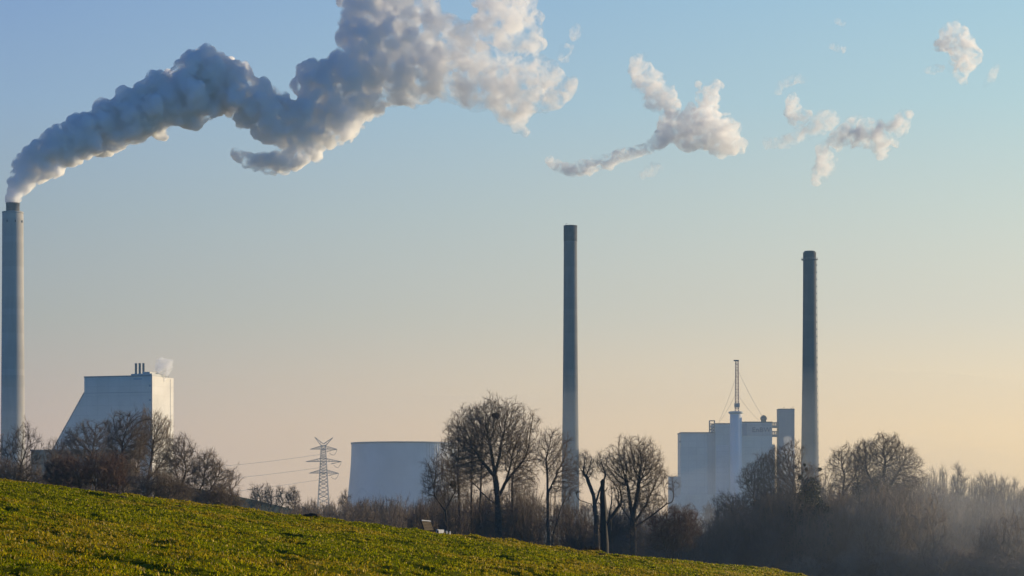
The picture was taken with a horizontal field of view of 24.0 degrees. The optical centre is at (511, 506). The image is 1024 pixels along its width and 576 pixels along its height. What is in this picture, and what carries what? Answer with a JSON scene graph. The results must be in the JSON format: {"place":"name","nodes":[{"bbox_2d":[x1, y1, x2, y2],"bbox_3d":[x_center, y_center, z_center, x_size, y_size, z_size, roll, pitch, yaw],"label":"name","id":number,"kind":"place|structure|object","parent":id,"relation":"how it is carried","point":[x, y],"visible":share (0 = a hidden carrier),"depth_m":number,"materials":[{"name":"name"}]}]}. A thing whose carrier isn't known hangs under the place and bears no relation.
{"place":"outdoors","nodes":[
{"label":"outdoors","id":0,"kind":"place"},
{"bbox_2d":[31,450,139,489],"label":"building","id":1,"kind":"structure","parent":0,"point":[42,458],"depth_m":1299.40,"materials":[{"name":"brick"}]},
{"bbox_2d":[53,363,173,494],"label":"boiler house","id":2,"kind":"structure","parent":0,"point":[101,396],"depth_m":1762.25,"materials":[{"name":"metal"}]},
{"bbox_2d":[157,485,303,513],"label":"dike","id":3,"kind":"structure","parent":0,"point":[275,509],"depth_m":891.40,"materials":[{"name":"green plant"}]},
{"bbox_2d":[348,441,457,510],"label":"cooling tower","id":4,"kind":"structure","parent":0,"point":[389,469],"depth_m":1665.06,"materials":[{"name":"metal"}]},
{"bbox_2d":[0,478,806,575],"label":"hill","id":5,"kind":"structure","parent":0,"point":[171,567],"depth_m":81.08,"materials":[{"name":"green plant"}]},
{"bbox_2d":[303,513,320,516],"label":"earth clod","id":6,"kind":"object","parent":5,"relation":"on","point":[314,514],"visible":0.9,"depth_m":136.43,"materials":[{"name":"brown soil"}]},
{"bbox_2d":[421,520,438,532],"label":"lounger","id":7,"kind":"object","parent":5,"relation":"on","point":[424,523],"visible":0.73,"depth_m":146.87,"materials":[{"name":"wood"}]},
{"bbox_2d":[598,479,610,553],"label":"dead trunk","id":8,"kind":"object","parent":5,"relation":"on","point":[604,544],"visible":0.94,"depth_m":305.67,"materials":[{"name":"wood"}]},
{"bbox_2d":[0,0,1023,515],"label":"sky","id":9,"kind":"structure","parent":0,"point":[344,221],"materials":[{"name":"blue"}]},
{"bbox_2d":[405,516,755,542],"bbox_3d":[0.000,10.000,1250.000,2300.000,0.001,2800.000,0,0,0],"label":"ground","id":10,"kind":"structure","parent":0,"point":[607,516],"depth_m":1247.03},
{"bbox_2d":[0,432,19,478],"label":"tree","id":11,"kind":"object","parent":10,"relation":"on","point":[2,453],"visible":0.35,"depth_m":284.91,"materials":[{"name":"brown plant"}]},
{"bbox_2d":[1,202,24,477],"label":"chimney","id":12,"kind":"object","parent":10,"relation":"on","point":[12,382],"visible":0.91,"depth_m":1792.96,"materials":[{"name":"concrete"}]},
{"bbox_2d":[0,458,42,482],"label":"shrub","id":13,"kind":"object","parent":10,"relation":"on","point":[7,473],"visible":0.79,"depth_m":254.61,"materials":[{"name":"brown plant"}]},
{"bbox_2d":[2,417,46,477],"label":"tree","id":14,"kind":"object","parent":10,"relation":"on","point":[21,449],"visible":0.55,"depth_m":269.88,"materials":[{"name":"brown plant"}]},
{"bbox_2d":[40,437,73,483],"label":"tree","id":15,"kind":"object","parent":10,"relation":"on","point":[52,451],"visible":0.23,"depth_m":299.77,"materials":[{"name":"brown plant"}]},
{"bbox_2d":[40,449,99,489],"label":"shrub","id":16,"kind":"object","parent":10,"relation":"on","point":[56,474],"visible":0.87,"depth_m":249.25,"materials":[{"name":"brown plant"}]},
{"bbox_2d":[54,417,118,489],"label":"tree","id":17,"kind":"object","parent":10,"relation":"on","point":[83,445],"visible":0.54,"depth_m":289.61,"materials":[{"name":"brown plant"}]},
{"bbox_2d":[78,450,137,493],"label":"shrub","id":18,"kind":"object","parent":10,"relation":"on","point":[114,464],"visible":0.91,"depth_m":251.37,"materials":[{"name":"brown plant"}]},
{"bbox_2d":[0,448,242,506],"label":"undergrowth","id":19,"kind":"object","parent":10,"relation":"on","point":[113,492],"depth_m":345.86,"materials":[{"name":"plant"}]},
{"bbox_2d":[98,402,156,493],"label":"tree","id":20,"kind":"object","parent":10,"relation":"on","point":[136,430],"visible":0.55,"depth_m":269.57,"materials":[{"name":"brown plant"}]},
{"bbox_2d":[134,405,180,497],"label":"tree","id":21,"kind":"object","parent":10,"relation":"on","point":[153,440],"visible":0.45,"depth_m":275.74,"materials":[{"name":"brown plant"}]},
{"bbox_2d":[125,461,200,500],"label":"shrub","id":22,"kind":"object","parent":10,"relation":"on","point":[155,484],"visible":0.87,"depth_m":247.37,"materials":[{"name":"brown plant"}]},
{"bbox_2d":[157,432,205,498],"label":"tree","id":23,"kind":"object","parent":10,"relation":"on","point":[175,448],"visible":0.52,"depth_m":263.70,"materials":[{"name":"brown plant"}]},
{"bbox_2d":[178,446,238,503],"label":"tree","id":24,"kind":"object","parent":10,"relation":"on","point":[215,469],"visible":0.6,"depth_m":257.52,"materials":[{"name":"brown plant"}]},
{"bbox_2d":[190,481,249,507],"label":"shrub","id":25,"kind":"object","parent":10,"relation":"on","point":[208,495],"visible":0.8,"depth_m":255.41,"materials":[{"name":"brown plant"}]},
{"bbox_2d":[221,463,245,500],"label":"tree","id":26,"kind":"object","parent":10,"relation":"on","point":[236,483],"visible":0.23,"depth_m":270.03,"materials":[{"name":"brown plant"}]},
{"bbox_2d":[246,483,266,509],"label":"tree","id":27,"kind":"object","parent":10,"relation":"on","point":[256,498],"visible":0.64,"depth_m":619.59,"materials":[{"name":"brown plant"}]},
{"bbox_2d":[261,483,273,510],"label":"tree","id":28,"kind":"object","parent":10,"relation":"on","point":[269,497],"visible":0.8,"depth_m":619.63,"materials":[{"name":"brown plant"}]},
{"bbox_2d":[271,484,286,512],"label":"tree","id":29,"kind":"object","parent":10,"relation":"on","point":[276,504],"visible":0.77,"depth_m":619.71,"materials":[{"name":"brown plant"}]},
{"bbox_2d":[282,485,301,514],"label":"tree","id":30,"kind":"object","parent":10,"relation":"on","point":[288,498],"visible":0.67,"depth_m":619.55,"materials":[{"name":"brown plant"}]},
{"bbox_2d":[306,437,340,508],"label":"electricity pylon","id":31,"kind":"object","parent":10,"relation":"on","point":[319,471],"visible":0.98,"depth_m":1948.21,"materials":[{"name":"metal"}]},
{"bbox_2d":[140,454,319,470],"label":"power line","id":32,"kind":"object","parent":31,"relation":"attached to","point":[260,462],"visible":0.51,"depth_m":1810.74,"materials":[{"name":"metal"}]},
{"bbox_2d":[198,468,314,480],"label":"power line","id":33,"kind":"object","parent":31,"relation":"attached to","point":[274,473],"visible":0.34,"depth_m":1835.89,"materials":[{"name":"metal"}]},
{"bbox_2d":[256,490,425,527],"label":"undergrowth","id":34,"kind":"object","parent":10,"relation":"on","point":[395,516],"visible":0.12,"depth_m":480.77,"materials":[{"name":"plant"}]},
{"bbox_2d":[337,488,351,510],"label":"tree","id":35,"kind":"object","parent":10,"relation":"on","point":[341,497],"visible":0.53,"depth_m":619.72,"materials":[{"name":"brown plant"}]},
{"bbox_2d":[418,447,474,531],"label":"tree","id":36,"kind":"object","parent":10,"relation":"on","point":[435,485],"visible":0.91,"depth_m":337.71,"materials":[{"name":"brown plant"}]},
{"bbox_2d":[439,412,478,534],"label":"tree","id":37,"kind":"object","parent":10,"relation":"on","point":[454,430],"visible":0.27,"depth_m":354.78,"materials":[{"name":"brown plant"}]},
{"bbox_2d":[459,408,487,533],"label":"tree","id":38,"kind":"object","parent":10,"relation":"on","point":[471,494],"visible":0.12,"depth_m":349.94,"materials":[{"name":"brown plant"}]},
{"bbox_2d":[468,418,498,531],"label":"tree","id":39,"kind":"object","parent":10,"relation":"on","point":[480,488],"visible":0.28,"depth_m":343.86,"materials":[{"name":"brown plant"}]},
{"bbox_2d":[440,389,543,538],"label":"tree","id":40,"kind":"object","parent":10,"relation":"on","point":[499,519],"visible":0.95,"depth_m":329.50,"materials":[{"name":"brown plant"}]},
{"bbox_2d":[497,425,536,537],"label":"tree","id":41,"kind":"object","parent":10,"relation":"on","point":[512,483],"visible":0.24,"depth_m":347.86,"materials":[{"name":"brown plant"}]},
{"bbox_2d":[400,469,672,557],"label":"undergrowth","id":42,"kind":"object","parent":10,"relation":"on","point":[528,520],"visible":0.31,"depth_m":351.32,"materials":[{"name":"plant"}]},
{"bbox_2d":[528,425,585,545],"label":"tree","id":43,"kind":"object","parent":10,"relation":"on","point":[548,489],"visible":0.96,"depth_m":319.78,"materials":[{"name":"brown plant"}]},
{"bbox_2d":[561,223,578,518],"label":"chimney","id":44,"kind":"object","parent":10,"relation":"on","point":[570,380],"visible":0.88,"depth_m":1795.24,"materials":[{"name":"grey concrete"}]},
{"bbox_2d":[571,448,608,549],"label":"tree","id":45,"kind":"object","parent":10,"relation":"on","point":[596,538],"visible":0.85,"depth_m":309.75,"materials":[{"name":"brown plant"}]},
{"bbox_2d":[605,471,629,553],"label":"tree","id":46,"kind":"object","parent":10,"relation":"on","point":[609,526],"visible":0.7,"depth_m":315.80,"materials":[{"name":"brown plant"}]},
{"bbox_2d":[599,433,681,555],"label":"tree","id":47,"kind":"object","parent":10,"relation":"on","point":[639,491],"visible":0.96,"depth_m":313.59,"materials":[{"name":"brown plant"}]},
{"bbox_2d":[295,497,989,527],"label":"woods","id":48,"kind":"object","parent":10,"relation":"on","point":[704,514],"visible":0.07,"depth_m":1057.99,"materials":[{"name":"plant"}]},
{"bbox_2d":[643,502,706,559],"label":"shrub","id":49,"kind":"object","parent":10,"relation":"on","point":[678,521],"visible":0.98,"depth_m":319.22,"materials":[{"name":"brown plant"}]},
{"bbox_2d":[668,415,777,519],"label":"power station","id":50,"kind":"object","parent":10,"relation":"on","point":[703,476],"visible":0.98,"depth_m":1834.50,"materials":[{"name":"concrete"}]},
{"bbox_2d":[710,488,754,560],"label":"tree","id":51,"kind":"object","parent":10,"relation":"on","point":[733,502],"visible":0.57,"depth_m":349.55,"materials":[{"name":"brown plant"}]},
{"bbox_2d":[728,411,742,507],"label":"silo tower","id":52,"kind":"structure","parent":10,"relation":"on","point":[735,442],"depth_m":1814.05,"materials":[{"name":"grey concrete"}]},
{"bbox_2d":[718,360,760,422],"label":"lattice mast","id":53,"kind":"object","parent":52,"relation":"on","point":[736,396],"visible":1,"depth_m":1816.79,"materials":[{"name":"metal"}]},
{"bbox_2d":[734,437,806,546],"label":"tree","id":54,"kind":"object","parent":10,"relation":"on","point":[760,472],"visible":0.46,"depth_m":349.26,"materials":[{"name":"brown plant"}]},
{"bbox_2d":[777,407,794,492],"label":"stair tower","id":55,"kind":"structure","parent":10,"relation":"on","point":[786,424],"depth_m":1836.00,"materials":[{"name":"concrete"}]},
{"bbox_2d":[658,459,918,575],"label":"undergrowth","id":56,"kind":"object","parent":10,"relation":"on","point":[722,540],"visible":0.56,"depth_m":335.84,"materials":[{"name":"plant"}]},
{"bbox_2d":[771,462,836,572],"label":"tree","id":57,"kind":"object","parent":10,"relation":"on","point":[811,495],"visible":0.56,"depth_m":339.19,"materials":[{"name":"brown plant"}]},
{"bbox_2d":[801,251,818,486],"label":"chimney","id":58,"kind":"object","parent":10,"relation":"on","point":[809,435],"visible":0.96,"depth_m":1855.23,"materials":[{"name":"concrete"}]},
{"bbox_2d":[821,439,870,512],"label":"tree","id":59,"kind":"object","parent":10,"relation":"on","point":[842,481],"visible":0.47,"depth_m":369.72,"materials":[{"name":"brown plant"}]},
{"bbox_2d":[844,454,867,513],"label":"tree","id":60,"kind":"object","parent":10,"relation":"on","point":[857,494],"visible":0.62,"depth_m":361.87,"materials":[{"name":"brown plant"}]},
{"bbox_2d":[848,429,928,502],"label":"tree","id":61,"kind":"object","parent":10,"relation":"on","point":[886,451],"visible":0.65,"depth_m":359.22,"materials":[{"name":"brown plant"}]},
{"bbox_2d":[783,540,1023,575],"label":"undergrowth","id":62,"kind":"object","parent":10,"relation":"on","point":[964,564],"visible":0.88,"depth_m":328.08,"materials":[{"name":"grey plant"}]},
{"bbox_2d":[829,471,1023,575],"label":"undergrowth","id":63,"kind":"object","parent":10,"relation":"on","point":[994,528],"visible":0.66,"depth_m":339.22,"materials":[{"name":"plant"}]},
{"bbox_2d":[921,472,933,492],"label":"poplar tree","id":64,"kind":"object","parent":10,"relation":"on","point":[928,483],"visible":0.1,"depth_m":639.68,"materials":[{"name":"brown plant"}]},
{"bbox_2d":[901,484,963,549],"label":"shrub","id":65,"kind":"object","parent":10,"relation":"on","point":[950,517],"visible":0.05,"depth_m":378.81,"materials":[{"name":"brown plant"}]},
{"bbox_2d":[927,465,938,494],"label":"poplar tree","id":66,"kind":"object","parent":10,"relation":"on","point":[931,480],"visible":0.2,"depth_m":676.92,"materials":[{"name":"brown plant"}]},
{"bbox_2d":[935,465,951,501],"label":"poplar tree","id":67,"kind":"object","parent":10,"relation":"on","point":[942,479],"visible":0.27,"depth_m":653.77,"materials":[{"name":"brown plant"}]},
{"bbox_2d":[948,462,969,503],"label":"poplar tree","id":68,"kind":"object","parent":10,"relation":"on","point":[957,481],"visible":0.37,"depth_m":690.32,"materials":[{"name":"brown plant"}]},
{"bbox_2d":[964,475,976,505],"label":"poplar tree","id":69,"kind":"object","parent":10,"relation":"on","point":[971,489],"visible":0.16,"depth_m":667.43,"materials":[{"name":"brown plant"}]},
{"bbox_2d":[969,473,988,505],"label":"poplar tree","id":70,"kind":"object","parent":10,"relation":"on","point":[979,485],"visible":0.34,"depth_m":644.49,"materials":[{"name":"brown plant"}]},
{"bbox_2d":[982,472,997,507],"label":"poplar tree","id":71,"kind":"object","parent":10,"relation":"on","point":[988,480],"visible":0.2,"depth_m":681.43,"materials":[{"name":"brown plant"}]},
{"bbox_2d":[988,471,1006,509],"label":"poplar tree","id":72,"kind":"object","parent":10,"relation":"on","point":[998,486],"visible":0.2,"depth_m":658.49,"materials":[{"name":"brown plant"}]},
{"bbox_2d":[995,474,1012,507],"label":"poplar tree","id":73,"kind":"object","parent":10,"relation":"on","point":[1005,486],"visible":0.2,"depth_m":695.43,"materials":[{"name":"brown plant"}]},
{"bbox_2d":[1006,476,1023,504],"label":"poplar tree","id":74,"kind":"object","parent":10,"relation":"on","point":[1016,494],"visible":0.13,"depth_m":672.84,"materials":[{"name":"brown plant"}]},
{"bbox_2d":[1017,488,1023,504],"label":"poplar tree","id":75,"kind":"object","parent":10,"relation":"on","point":[1020,496],"visible":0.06,"depth_m":649.73,"materials":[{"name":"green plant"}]},
{"bbox_2d":[581,546,601,550],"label":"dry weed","id":76,"kind":"object","parent":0,"point":[586,549],"visible":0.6,"depth_m":159.55,"materials":[{"name":"plant"}]}
]}

